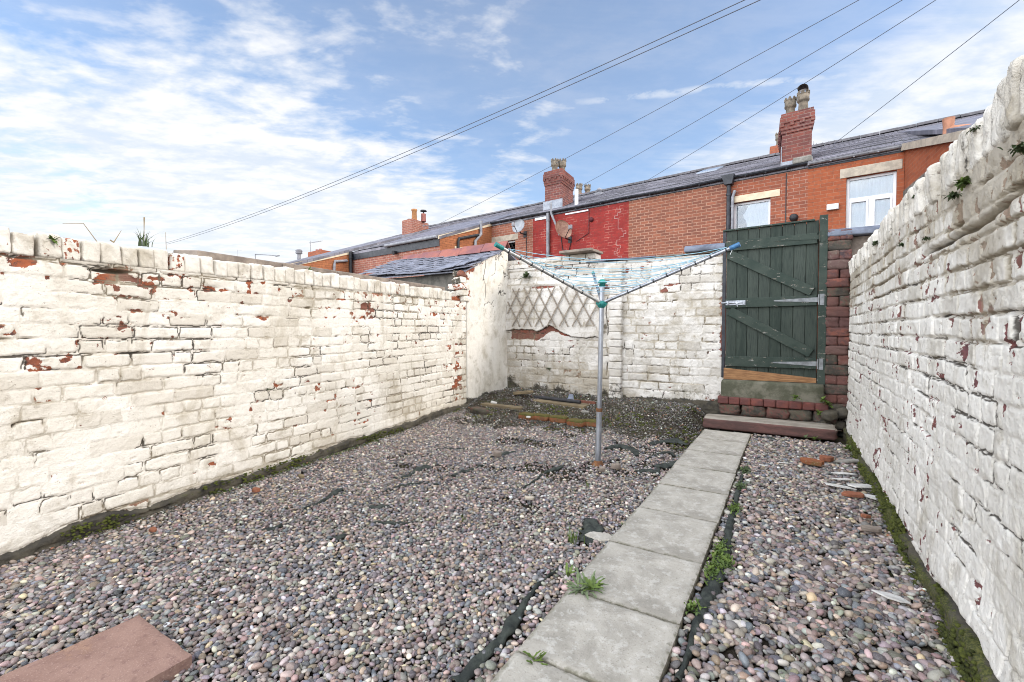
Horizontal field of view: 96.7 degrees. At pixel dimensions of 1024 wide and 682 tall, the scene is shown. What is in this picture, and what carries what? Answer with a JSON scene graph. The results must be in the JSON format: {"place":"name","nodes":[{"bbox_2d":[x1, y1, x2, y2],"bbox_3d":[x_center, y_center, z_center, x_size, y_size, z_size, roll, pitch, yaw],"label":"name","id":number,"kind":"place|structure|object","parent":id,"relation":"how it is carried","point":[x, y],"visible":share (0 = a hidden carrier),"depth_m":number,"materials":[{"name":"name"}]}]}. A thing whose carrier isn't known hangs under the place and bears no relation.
{"place":"outdoors","nodes":[
{"label":"outdoors","id":0,"kind":"place"},
{"bbox_2d":[167,0,744,242],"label":"overhead cable","id":1,"kind":"object","parent":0,"point":[511,105],"visible":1,"depth_m":12.33,"materials":[{"name":"rubber"}]},
{"bbox_2d":[169,0,759,243],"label":"overhead cable","id":2,"kind":"object","parent":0,"point":[521,106],"visible":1,"depth_m":12.09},
{"bbox_2d":[0,374,948,681],"bbox_3d":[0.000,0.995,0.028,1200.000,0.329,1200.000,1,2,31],"label":"ground","id":3,"kind":"structure","parent":0,"point":[662,432],"depth_m":2.68,"materials":[{"name":"gravel"}]},
{"bbox_2d":[0,227,466,566],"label":"brick wall","id":4,"kind":"structure","parent":3,"relation":"on","point":[138,382],"depth_m":2.64,"materials":[{"name":"white brick"}]},
{"bbox_2d":[47,235,59,244],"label":"fern","id":5,"kind":"object","parent":4,"relation":"attached to","point":[51,238],"visible":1,"depth_m":2.12,"materials":[{"name":"green plant"}]},
{"bbox_2d":[63,223,96,241],"bbox_3d":[-2.191,-0.555,2.313,0.004,0.092,0.142,1,2,24],"label":"bent stem","id":6,"kind":"object","parent":4,"relation":"on","point":[81,223],"visible":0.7,"depth_m":2.32,"materials":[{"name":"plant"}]},
{"bbox_2d":[135,229,154,246],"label":"yucca tuft","id":7,"kind":"object","parent":4,"relation":"on","point":[141,242],"visible":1,"depth_m":2.54,"materials":[{"name":"green plant"}]},
{"bbox_2d":[261,523,282,530],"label":"weed membrane","id":8,"kind":"object","parent":3,"relation":"on","point":[274,527],"visible":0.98,"depth_m":2.30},
{"bbox_2d":[304,488,342,508],"bbox_3d":[-1.112,0.940,2.718,0.055,0.023,0.337,0,2,11],"label":"weed membrane","id":9,"kind":"object","parent":3,"relation":"on","point":[334,492],"visible":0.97,"depth_m":2.73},
{"bbox_2d":[333,533,346,540],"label":"weed membrane","id":10,"kind":"object","parent":3,"relation":"on","point":[340,536],"visible":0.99,"depth_m":2.21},
{"bbox_2d":[369,504,388,508],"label":"weed membrane","id":11,"kind":"object","parent":3,"relation":"on","point":[378,506],"visible":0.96,"depth_m":2.59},
{"bbox_2d":[286,216,472,272],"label":"terraced house","id":12,"kind":"structure","parent":3,"relation":"on","point":[339,260],"depth_m":16.97,"materials":[{"name":"orange brick"}]},
{"bbox_2d":[369,520,416,524],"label":"weed membrane","id":13,"kind":"object","parent":3,"relation":"on","point":[387,522],"visible":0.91,"depth_m":2.39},
{"bbox_2d":[382,482,438,492],"bbox_3d":[-0.662,0.942,2.956,0.372,0.026,0.116,-1,2,-26],"label":"weed membrane","id":14,"kind":"object","parent":3,"relation":"on","point":[400,485],"visible":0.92,"depth_m":2.98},
{"bbox_2d":[393,465,430,478],"bbox_3d":[-0.711,0.931,3.239,0.088,0.028,0.347,1,2,31],"label":"weed membrane","id":15,"kind":"object","parent":3,"relation":"on","point":[418,469],"visible":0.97,"depth_m":3.28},
{"bbox_2d":[359,241,516,403],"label":"outhouse","id":16,"kind":"structure","parent":3,"relation":"on","point":[474,278],"depth_m":6.10,"materials":[{"name":"paint"}]},
{"bbox_2d":[436,447,467,449],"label":"weed membrane","id":17,"kind":"object","parent":3,"relation":"on","point":[451,448],"visible":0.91,"depth_m":3.85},
{"bbox_2d":[451,462,485,476],"bbox_3d":[-0.308,0.933,3.305,0.051,0.025,0.358,1,2,42],"label":"weed membrane","id":18,"kind":"object","parent":3,"relation":"on","point":[463,471],"visible":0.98,"depth_m":3.27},
{"bbox_2d":[352,191,592,278],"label":"terraced house","id":19,"kind":"structure","parent":3,"relation":"on","point":[513,227],"depth_m":15.66,"materials":[{"name":"orange brick"}]},
{"bbox_2d":[508,241,514,252],"bbox_3d":[-0.190,-2.881,15.780,0.957,1.100,0.070,1,2,38],"label":"window","id":20,"kind":"structure","parent":19,"relation":"in","point":[511,243],"depth_m":15.60,"materials":[{"name":"glass"}]},
{"bbox_2d":[470,406,488,415],"bbox_3d":[-0.380,0.815,5.286,0.252,0.090,0.125,1,2,42],"label":"brick","id":21,"kind":"object","parent":3,"relation":"on","point":[478,410],"visible":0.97,"depth_m":5.23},
{"bbox_2d":[29,387,965,681],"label":"soil debris","id":22,"kind":"object","parent":3,"relation":"on","point":[645,403],"visible":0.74,"depth_m":4.30,"materials":[{"name":"soil"}]},
{"bbox_2d":[480,402,522,410],"bbox_3d":[-0.116,0.799,5.531,0.562,0.047,0.123,2,1,28],"label":"tan flagstone","id":23,"kind":"object","parent":3,"relation":"on","point":[500,406],"visible":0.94,"depth_m":5.50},
{"bbox_2d":[490,451,515,457],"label":"weed membrane","id":24,"kind":"object","parent":3,"relation":"on","point":[505,453],"visible":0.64,"depth_m":3.72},
{"bbox_2d":[449,563,561,681],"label":"weed membrane","id":25,"kind":"object","parent":3,"relation":"on","point":[509,628],"visible":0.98,"depth_m":1.49,"materials":[{"name":"fabric"}]},
{"bbox_2d":[60,408,980,681],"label":"moss","id":26,"kind":"object","parent":3,"relation":"on","point":[896,528],"visible":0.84,"depth_m":2.19,"materials":[{"name":"plant"}]},
{"bbox_2d":[513,390,533,394],"bbox_3d":[0.146,0.650,5.741,0.266,0.035,0.100,-7,-1,21],"label":"rotten board","id":27,"kind":"object","parent":3,"relation":"on","point":[523,392],"visible":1,"depth_m":5.71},
{"bbox_2d":[518,412,534,420],"bbox_3d":[0.169,0.835,5.049,0.209,0.080,0.104,1,2,42],"label":"edging brick","id":28,"kind":"object","parent":3,"relation":"on","point":[522,415],"visible":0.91,"depth_m":5.01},
{"bbox_2d":[491,651,587,681],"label":"path flag","id":29,"kind":"object","parent":3,"relation":"on","point":[517,667],"visible":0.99,"depth_m":1.32,"materials":[{"name":"concrete"}]},
{"bbox_2d":[523,650,547,664],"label":"weed","id":30,"kind":"object","parent":29,"relation":"on","point":[541,655],"visible":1,"depth_m":1.38,"materials":[{"name":"green plant"}]},
{"bbox_2d":[534,413,550,420],"bbox_3d":[0.326,0.834,4.976,0.212,0.082,0.105,1,2,41],"label":"edging brick","id":31,"kind":"object","parent":3,"relation":"on","point":[541,417],"visible":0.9,"depth_m":4.93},
{"bbox_2d":[523,465,563,488],"bbox_3d":[0.209,0.932,3.156,0.064,0.029,0.554,1,2,35],"label":"weed membrane","id":32,"kind":"object","parent":3,"relation":"on","point":[547,471],"visible":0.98,"depth_m":3.22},
{"bbox_2d":[549,415,568,423],"bbox_3d":[0.500,0.835,4.867,0.210,0.079,0.106,1,2,31],"label":"edging brick","id":33,"kind":"object","parent":3,"relation":"on","point":[559,418],"visible":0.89,"depth_m":4.82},
{"bbox_2d":[533,399,589,408],"bbox_3d":[0.615,0.757,5.531,0.722,0.058,0.284,2,4,36],"label":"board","id":34,"kind":"object","parent":3,"relation":"on","point":[575,405],"visible":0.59,"depth_m":5.38,"materials":[{"name":"wood"}]},
{"bbox_2d":[534,395,580,403],"bbox_3d":[0.545,0.713,5.547,0.648,0.051,0.047,1,2,37],"label":"plastic pipe","id":35,"kind":"object","parent":34,"relation":"on","point":[559,399],"visible":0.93,"depth_m":5.51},
{"bbox_2d":[574,399,595,403],"bbox_3d":[0.863,0.724,5.414,0.292,0.030,0.040,1,2,39],"label":"rusty batten","id":36,"kind":"object","parent":34,"relation":"on","point":[588,402],"visible":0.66,"depth_m":5.36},
{"bbox_2d":[566,418,585,426],"bbox_3d":[0.667,0.843,4.699,0.209,0.083,0.105,1,2,40],"label":"edging brick","id":37,"kind":"object","parent":3,"relation":"on","point":[574,422],"visible":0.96,"depth_m":4.66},
{"bbox_2d":[464,389,703,448],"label":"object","id":38,"kind":"object","parent":3,"relation":"on","point":[640,416],"visible":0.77,"depth_m":4.72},
{"bbox_2d":[585,419,595,426],"bbox_3d":[0.817,0.840,4.666,0.211,0.081,0.105,1,2,31],"label":"edging brick","id":39,"kind":"object","parent":3,"relation":"on","point":[590,422],"visible":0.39,"depth_m":4.62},
{"bbox_2d":[578,517,604,545],"bbox_3d":[0.398,0.946,2.280,0.126,0.032,0.312,1,2,19],"label":"weed membrane","id":40,"kind":"object","parent":3,"relation":"on","point":[590,525],"visible":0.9,"depth_m":2.27,"materials":[{"name":"fabric"}]},
{"bbox_2d":[585,531,611,545],"bbox_3d":[0.427,0.963,2.201,0.142,0.044,0.093,1,2,31],"label":"broken corner","id":41,"kind":"object","parent":3,"relation":"on","point":[601,537],"visible":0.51,"depth_m":2.19,"materials":[{"name":"concrete"}]},
{"bbox_2d":[517,590,679,681],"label":"path flag","id":42,"kind":"object","parent":3,"relation":"on","point":[582,636],"visible":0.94,"depth_m":1.45,"materials":[{"name":"concrete"}]},
{"bbox_2d":[563,567,607,598],"bbox_3d":[0.269,0.943,1.751,0.194,0.062,0.202,1,2,31],"label":"weed","id":43,"kind":"object","parent":42,"relation":"on","point":[574,586],"visible":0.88,"depth_m":1.76,"materials":[{"name":"green plant"}]},
{"bbox_2d":[531,158,677,258],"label":"terraced house","id":44,"kind":"structure","parent":3,"relation":"on","point":[597,219],"depth_m":14.12,"materials":[{"name":"brick"}]},
{"bbox_2d":[437,0,858,224],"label":"overhead cable","id":45,"kind":"object","parent":44,"relation":"attached to","point":[675,99],"visible":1,"depth_m":11.63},
{"bbox_2d":[582,0,901,185],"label":"overhead cable","id":46,"kind":"object","parent":44,"relation":"attached to","point":[759,84],"visible":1,"depth_m":11.33,"materials":[{"name":"rubber"}]},
{"bbox_2d":[643,0,935,182],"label":"overhead cable","id":47,"kind":"object","parent":44,"relation":"attached to","point":[804,83],"visible":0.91,"depth_m":10.99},
{"bbox_2d":[506,243,726,414],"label":"brick wall","id":48,"kind":"structure","parent":3,"relation":"on","point":[662,339],"depth_m":5.57,"materials":[{"name":"white brick"}]},
{"bbox_2d":[518,271,531,279],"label":"fern","id":49,"kind":"object","parent":48,"relation":"attached to","point":[526,274],"visible":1,"depth_m":6.23,"materials":[{"name":"green plant"}]},
{"bbox_2d":[507,286,598,326],"bbox_3d":[0.516,-0.459,6.056,1.375,0.538,0.015,1,2,31],"label":"trellis","id":50,"kind":"object","parent":48,"relation":"attached to","point":[563,317],"visible":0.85,"depth_m":6.05,"materials":[{"name":"wood"}]},
{"bbox_2d":[494,242,740,466],"bbox_3d":[0.875,0.214,3.226,1.330,1.673,1.707,1,2,31],"label":"rotary airer","id":51,"kind":"object","parent":3,"relation":"on","point":[601,303],"visible":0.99,"depth_m":3.25,"materials":[{"name":"metal"}]},
{"bbox_2d":[604,444,639,456],"bbox_3d":[0.954,0.905,3.814,0.327,0.034,0.214,1,2,42],"label":"weed membrane","id":52,"kind":"object","parent":3,"relation":"on","point":[634,451],"visible":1,"depth_m":3.83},
{"bbox_2d":[569,541,701,628],"bbox_3d":[0.512,0.976,1.845,0.413,0.064,0.460,1,2,31],"label":"path flag","id":53,"kind":"object","parent":3,"relation":"on","point":[656,585],"visible":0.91,"depth_m":1.81,"materials":[{"name":"concrete"}]},
{"bbox_2d":[578,576,604,593],"bbox_3d":[0.304,0.930,1.734,0.114,0.039,0.098,1,2,31],"label":"weed","id":54,"kind":"object","parent":53,"relation":"on","point":[590,585],"visible":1,"depth_m":1.74,"materials":[{"name":"green plant"}]},
{"bbox_2d":[633,468,660,472],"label":"weed membrane","id":55,"kind":"object","parent":3,"relation":"on","point":[650,470],"visible":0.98,"depth_m":3.22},
{"bbox_2d":[645,451,675,459],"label":"weed membrane","id":56,"kind":"object","parent":3,"relation":"on","point":[667,452],"visible":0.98,"depth_m":3.68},
{"bbox_2d":[609,507,716,568],"bbox_3d":[0.760,0.967,2.253,0.413,0.065,0.486,1,2,31],"label":"path flag","id":57,"kind":"object","parent":3,"relation":"on","point":[677,536],"visible":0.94,"depth_m":2.21,"materials":[{"name":"concrete"}]},
{"bbox_2d":[652,460,676,468],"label":"weed membrane","id":58,"kind":"object","parent":3,"relation":"on","point":[667,465],"visible":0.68,"depth_m":3.37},
{"bbox_2d":[648,438,688,445],"bbox_3d":[1.363,0.893,4.031,0.372,0.048,0.179,0,2,-8],"label":"weed membrane","id":59,"kind":"object","parent":3,"relation":"on","point":[675,440],"visible":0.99,"depth_m":4.00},
{"bbox_2d":[639,484,727,528],"bbox_3d":[1.007,0.957,2.653,0.413,0.064,0.447,1,2,31],"label":"path flag","id":60,"kind":"object","parent":3,"relation":"on","point":[698,504],"visible":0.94,"depth_m":2.62,"materials":[{"name":"concrete"}]},
{"bbox_2d":[627,156,759,257],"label":"terraced house","id":61,"kind":"structure","parent":3,"relation":"on","point":[678,213],"depth_m":12.13,"materials":[{"name":"brown brick"}]},
{"bbox_2d":[684,598,706,615],"bbox_3d":[0.652,0.956,1.639,0.092,0.018,0.086,0,2,-11],"label":"moss weed","id":62,"kind":"object","parent":3,"relation":"on","point":[690,607],"visible":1,"depth_m":1.64,"materials":[{"name":"green plant"}]},
{"bbox_2d":[659,464,735,498],"bbox_3d":[1.248,0.945,3.050,0.413,0.063,0.475,1,2,31],"label":"path flag","id":63,"kind":"object","parent":3,"relation":"on","point":[699,479],"visible":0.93,"depth_m":3.01,"materials":[{"name":"concrete"}]},
{"bbox_2d":[674,450,740,474],"bbox_3d":[1.495,0.933,3.461,0.414,0.065,0.475,1,2,31],"label":"path flag","id":64,"kind":"object","parent":3,"relation":"on","point":[713,461],"visible":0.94,"depth_m":3.42,"materials":[{"name":"concrete"}]},
{"bbox_2d":[674,464,746,681],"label":"weed membrane","id":65,"kind":"object","parent":3,"relation":"on","point":[707,595],"visible":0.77,"depth_m":1.75,"materials":[{"name":"fabric"}]},
{"bbox_2d":[703,552,731,584],"bbox_3d":[0.860,0.952,1.916,0.110,0.021,0.309,1,2,38],"label":"moss weed","id":66,"kind":"object","parent":65,"relation":"on","point":[712,566],"visible":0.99,"depth_m":1.90,"materials":[{"name":"green plant"}]},
{"bbox_2d":[710,536,732,563],"bbox_3d":[0.946,0.951,2.066,0.094,0.021,0.313,1,2,31],"label":"moss weed","id":67,"kind":"object","parent":65,"relation":"on","point":[720,546],"visible":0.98,"depth_m":2.08,"materials":[{"name":"green plant"}]},
{"bbox_2d":[715,550,740,569],"bbox_3d":[0.928,0.952,1.991,0.106,0.021,0.175,0,2,-2],"label":"moss weed","id":68,"kind":"object","parent":65,"relation":"on","point":[727,560],"visible":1,"depth_m":1.98,"materials":[{"name":"green plant"}]},
{"bbox_2d":[727,499,744,515],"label":"moss weed","id":69,"kind":"object","parent":65,"relation":"on","point":[734,507],"visible":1,"depth_m":2.55,"materials":[{"name":"green plant"}]},
{"bbox_2d":[734,479,753,489],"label":"moss weed","id":70,"kind":"object","parent":65,"relation":"on","point":[740,485],"visible":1,"depth_m":2.91,"materials":[{"name":"green plant"}]},
{"bbox_2d":[687,438,746,460],"bbox_3d":[1.747,0.920,3.869,0.414,0.064,0.477,1,2,31],"label":"path flag","id":71,"kind":"object","parent":3,"relation":"on","point":[719,447],"visible":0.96,"depth_m":3.84,"materials":[{"name":"concrete"}]},
{"bbox_2d":[697,429,750,445],"bbox_3d":[1.982,0.910,4.248,0.412,0.065,0.406,1,2,31],"label":"path flag","id":72,"kind":"object","parent":3,"relation":"on","point":[726,436],"visible":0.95,"depth_m":4.21,"materials":[{"name":"concrete"}]},
{"bbox_2d":[702,414,837,440],"bbox_3d":[2.515,0.839,4.506,1.152,0.108,0.299,1,2,31],"label":"stone step","id":73,"kind":"object","parent":3,"relation":"on","point":[823,431],"visible":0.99,"depth_m":4.40,"materials":[{"name":"stone"}]},
{"bbox_2d":[721,143,824,229],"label":"terraced house","id":74,"kind":"structure","parent":3,"relation":"on","point":[767,189],"depth_m":10.80,"materials":[{"name":"orange brick"}]},
{"bbox_2d":[734,198,770,228],"bbox_3d":[5.816,-3.037,11.013,0.805,0.672,0.071,1,2,38],"label":"window","id":75,"kind":"structure","parent":74,"relation":"in","point":[752,213],"depth_m":11.03,"materials":[{"name":"glass"}]},
{"bbox_2d":[718,394,837,423],"bbox_3d":[2.716,0.700,4.706,1.064,0.202,0.232,1,2,31],"label":"brick step","id":76,"kind":"object","parent":3,"relation":"on","point":[780,409],"visible":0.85,"depth_m":4.63,"materials":[{"name":"brick"}]},
{"bbox_2d":[721,379,824,402],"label":"sill block","id":77,"kind":"structure","parent":76,"relation":"on","point":[806,392],"depth_m":4.67,"materials":[{"name":"grey concrete"}]},
{"bbox_2d":[817,431,842,439],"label":"weed membrane","id":78,"kind":"object","parent":3,"relation":"on","point":[839,433],"visible":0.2,"depth_m":4.42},
{"bbox_2d":[817,225,879,429],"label":"brick pillar","id":79,"kind":"structure","parent":3,"relation":"on","point":[845,245],"depth_m":4.42,"materials":[{"name":"red brick"}]},
{"bbox_2d":[721,214,827,384],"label":"gate","id":80,"kind":"structure","parent":79,"relation":"attached to","point":[774,296],"depth_m":4.72,"materials":[{"name":"green paint"}]},
{"bbox_2d":[724,368,815,382],"bbox_3d":[2.683,0.360,4.771,0.844,0.123,0.030,1,2,31],"label":"threshold board","id":81,"kind":"object","parent":80,"relation":"attached to","point":[735,374],"visible":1,"depth_m":4.79,"materials":[{"name":"orange wood"}]},
{"bbox_2d":[769,84,984,325],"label":"terraced house","id":82,"kind":"structure","parent":3,"relation":"on","point":[870,179],"depth_m":9.82,"materials":[{"name":"orange brick"}]},
{"bbox_2d":[846,164,904,227],"bbox_3d":[7.663,-2.920,9.729,1.231,1.556,0.372,1,2,38],"label":"window","id":83,"kind":"structure","parent":82,"relation":"in","point":[869,198],"depth_m":9.61,"materials":[{"name":"white plastic"}]},
{"bbox_2d":[834,0,1018,143],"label":"overhead cable","id":84,"kind":"object","parent":82,"relation":"attached to","point":[931,68],"visible":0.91,"depth_m":10.22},
{"bbox_2d":[841,55,1023,681],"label":"brick wall","id":85,"kind":"structure","parent":3,"relation":"on","point":[934,427],"depth_m":1.53,"materials":[{"name":"brick"}]},
{"bbox_2d":[942,191,961,200],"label":"fern","id":86,"kind":"object","parent":85,"relation":"attached to","point":[953,195],"visible":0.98,"depth_m":1.58,"materials":[{"name":"green plant"}]},
{"bbox_2d":[953,176,969,190],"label":"fern","id":87,"kind":"object","parent":85,"relation":"attached to","point":[962,183],"visible":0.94,"depth_m":1.49,"materials":[{"name":"green plant"}]},
{"bbox_2d":[966,125,980,133],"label":"fern","id":88,"kind":"object","parent":85,"relation":"attached to","point":[974,128],"visible":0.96,"depth_m":1.39,"materials":[{"name":"green plant"}]},
{"bbox_2d":[997,141,1023,156],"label":"fern","id":89,"kind":"object","parent":85,"relation":"attached to","point":[1018,148],"visible":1,"depth_m":1.12,"materials":[{"name":"green plant"}]},
{"bbox_2d":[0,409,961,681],"bbox_3d":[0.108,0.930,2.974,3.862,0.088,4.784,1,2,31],"label":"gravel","id":90,"kind":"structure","parent":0,"point":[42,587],"depth_m":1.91,"materials":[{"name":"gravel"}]},
{"bbox_2d":[0,615,191,681],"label":"paving slab","id":91,"kind":"object","parent":90,"relation":"on","point":[138,648],"depth_m":1.36,"materials":[{"name":"concrete"}]},
{"bbox_2d":[149,526,156,531],"bbox_3d":[-1.778,0.934,2.254,0.055,0.014,0.030,0,5,36],"label":"brick fragment","id":92,"kind":"object","parent":90,"relation":"on","point":[153,529],"visible":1,"depth_m":2.24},
{"bbox_2d":[252,487,259,492],"bbox_3d":[-1.576,0.916,2.802,0.043,0.024,0.055,5,-6,-40],"label":"brick fragment","id":93,"kind":"object","parent":90,"relation":"on","point":[255,489],"visible":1,"depth_m":2.79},
{"bbox_2d":[493,450,501,456],"bbox_3d":[-0.117,0.888,3.588,0.072,0.040,0.050,5,7,22],"label":"stone","id":94,"kind":"object","parent":90,"relation":"on","point":[496,453],"visible":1,"depth_m":3.57,"materials":[{"name":"brown stone"}]},
{"bbox_2d":[525,496,533,499],"bbox_3d":[0.103,0.924,2.679,0.057,0.016,0.030,0,-2,16],"label":"stone","id":95,"kind":"object","parent":90,"relation":"on","point":[529,497],"visible":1,"depth_m":2.67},
{"bbox_2d":[561,562,575,576],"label":"weed","id":96,"kind":"object","parent":90,"relation":"on","point":[569,572],"visible":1,"depth_m":1.86,"materials":[{"name":"green plant"}]},
{"bbox_2d":[566,522,584,543],"bbox_3d":[0.290,0.921,2.190,0.094,0.080,0.153,-1,2,-31],"label":"grass tuft","id":97,"kind":"object","parent":90,"relation":"on","point":[572,539],"visible":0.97,"depth_m":2.17,"materials":[{"name":"green plant"}]},
{"bbox_2d":[599,466,604,471],"bbox_3d":[0.629,0.894,3.179,0.046,0.030,0.042,8,11,35],"label":"stone","id":98,"kind":"object","parent":90,"relation":"on","point":[601,468],"visible":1,"depth_m":3.17,"materials":[{"name":"brown stone"}]},
{"bbox_2d":[611,463,620,468],"bbox_3d":[0.737,0.887,3.225,0.067,0.035,0.049,0,-3,15],"label":"stone","id":99,"kind":"object","parent":90,"relation":"on","point":[615,465],"visible":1,"depth_m":3.21,"materials":[{"name":"brown stone"}]},
{"bbox_2d":[737,463,752,473],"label":"moss weed","id":100,"kind":"object","parent":90,"relation":"on","point":[746,469],"visible":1,"depth_m":3.25,"materials":[{"name":"green plant"}]},
{"bbox_2d":[800,457,823,466],"bbox_3d":[2.232,0.898,3.388,0.151,0.030,0.099,3,6,37],"label":"fragment","id":101,"kind":"object","parent":90,"relation":"on","point":[811,461],"visible":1,"depth_m":3.36,"materials":[{"name":"orange brick"}]},
{"bbox_2d":[819,455,833,461],"bbox_3d":[2.400,0.896,3.469,0.098,0.035,0.068,4,4,14],"label":"brick fragment","id":102,"kind":"object","parent":90,"relation":"on","point":[825,458],"visible":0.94,"depth_m":3.45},
{"bbox_2d":[823,482,856,489],"bbox_3d":[2.075,0.919,2.880,0.172,0.006,0.053,3,1,35],"label":"stone shard","id":103,"kind":"object","parent":90,"relation":"on","point":[837,485],"visible":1,"depth_m":2.87,"materials":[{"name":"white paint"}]},
{"bbox_2d":[832,478,852,479],"bbox_3d":[2.196,0.918,3.026,0.123,0.004,0.036,-1,2,16],"label":"stone shard","id":104,"kind":"object","parent":90,"relation":"on","point":[842,478],"visible":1,"depth_m":3.03,"materials":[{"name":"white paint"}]},
{"bbox_2d":[831,472,855,474],"bbox_3d":[2.297,0.917,3.153,0.146,0.006,0.033,-2,5,21],"label":"stone shard","id":105,"kind":"object","parent":90,"relation":"on","point":[846,473],"visible":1,"depth_m":3.15,"materials":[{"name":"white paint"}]},
{"bbox_2d":[834,459,858,462],"bbox_3d":[2.560,0.904,3.438,0.236,0.014,0.061,-6,3,16],"label":"stone shard","id":106,"kind":"object","parent":90,"relation":"on","point":[848,461],"visible":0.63,"depth_m":3.43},
{"bbox_2d":[841,491,864,497],"bbox_3d":[2.032,0.914,2.714,0.112,0.020,0.060,-3,3,31],"label":"brick fragment","id":107,"kind":"object","parent":90,"relation":"on","point":[853,494],"visible":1,"depth_m":2.70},
{"bbox_2d":[846,483,871,487],"bbox_3d":[2.198,0.909,2.854,0.162,0.009,0.090,0,-4,11],"label":"stone shard","id":108,"kind":"object","parent":90,"relation":"on","point":[855,485],"visible":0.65,"depth_m":2.85,"materials":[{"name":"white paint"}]},
{"bbox_2d":[860,513,870,518],"bbox_3d":[1.873,0.927,2.412,0.048,0.018,0.032,5,-3,18],"label":"brick fragment","id":109,"kind":"object","parent":90,"relation":"on","point":[862,515],"visible":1,"depth_m":2.40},
{"bbox_2d":[863,493,877,500],"bbox_3d":[2.126,0.922,2.692,0.110,0.008,0.062,4,7,45],"label":"stone shard","id":110,"kind":"object","parent":90,"relation":"on","point":[870,496],"visible":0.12,"depth_m":2.69,"materials":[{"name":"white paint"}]},
{"bbox_2d":[861,525,881,532],"bbox_3d":[1.785,0.932,2.260,0.084,0.020,0.051,-5,-3,38],"label":"stone","id":111,"kind":"object","parent":90,"relation":"on","point":[871,528],"visible":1,"depth_m":2.25,"materials":[{"name":"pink stone"}]},
{"bbox_2d":[871,589,910,603],"bbox_3d":[1.417,0.956,1.703,0.053,0.007,0.115,6,-4,-43],"label":"stone shard","id":112,"kind":"object","parent":90,"relation":"on","point":[890,596],"visible":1,"depth_m":1.70,"materials":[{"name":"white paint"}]},
{"bbox_2d":[0,0,1023,262],"label":"sky","id":113,"kind":"structure","parent":0,"point":[186,117],"materials":[{"name":"blue"}]}
]}

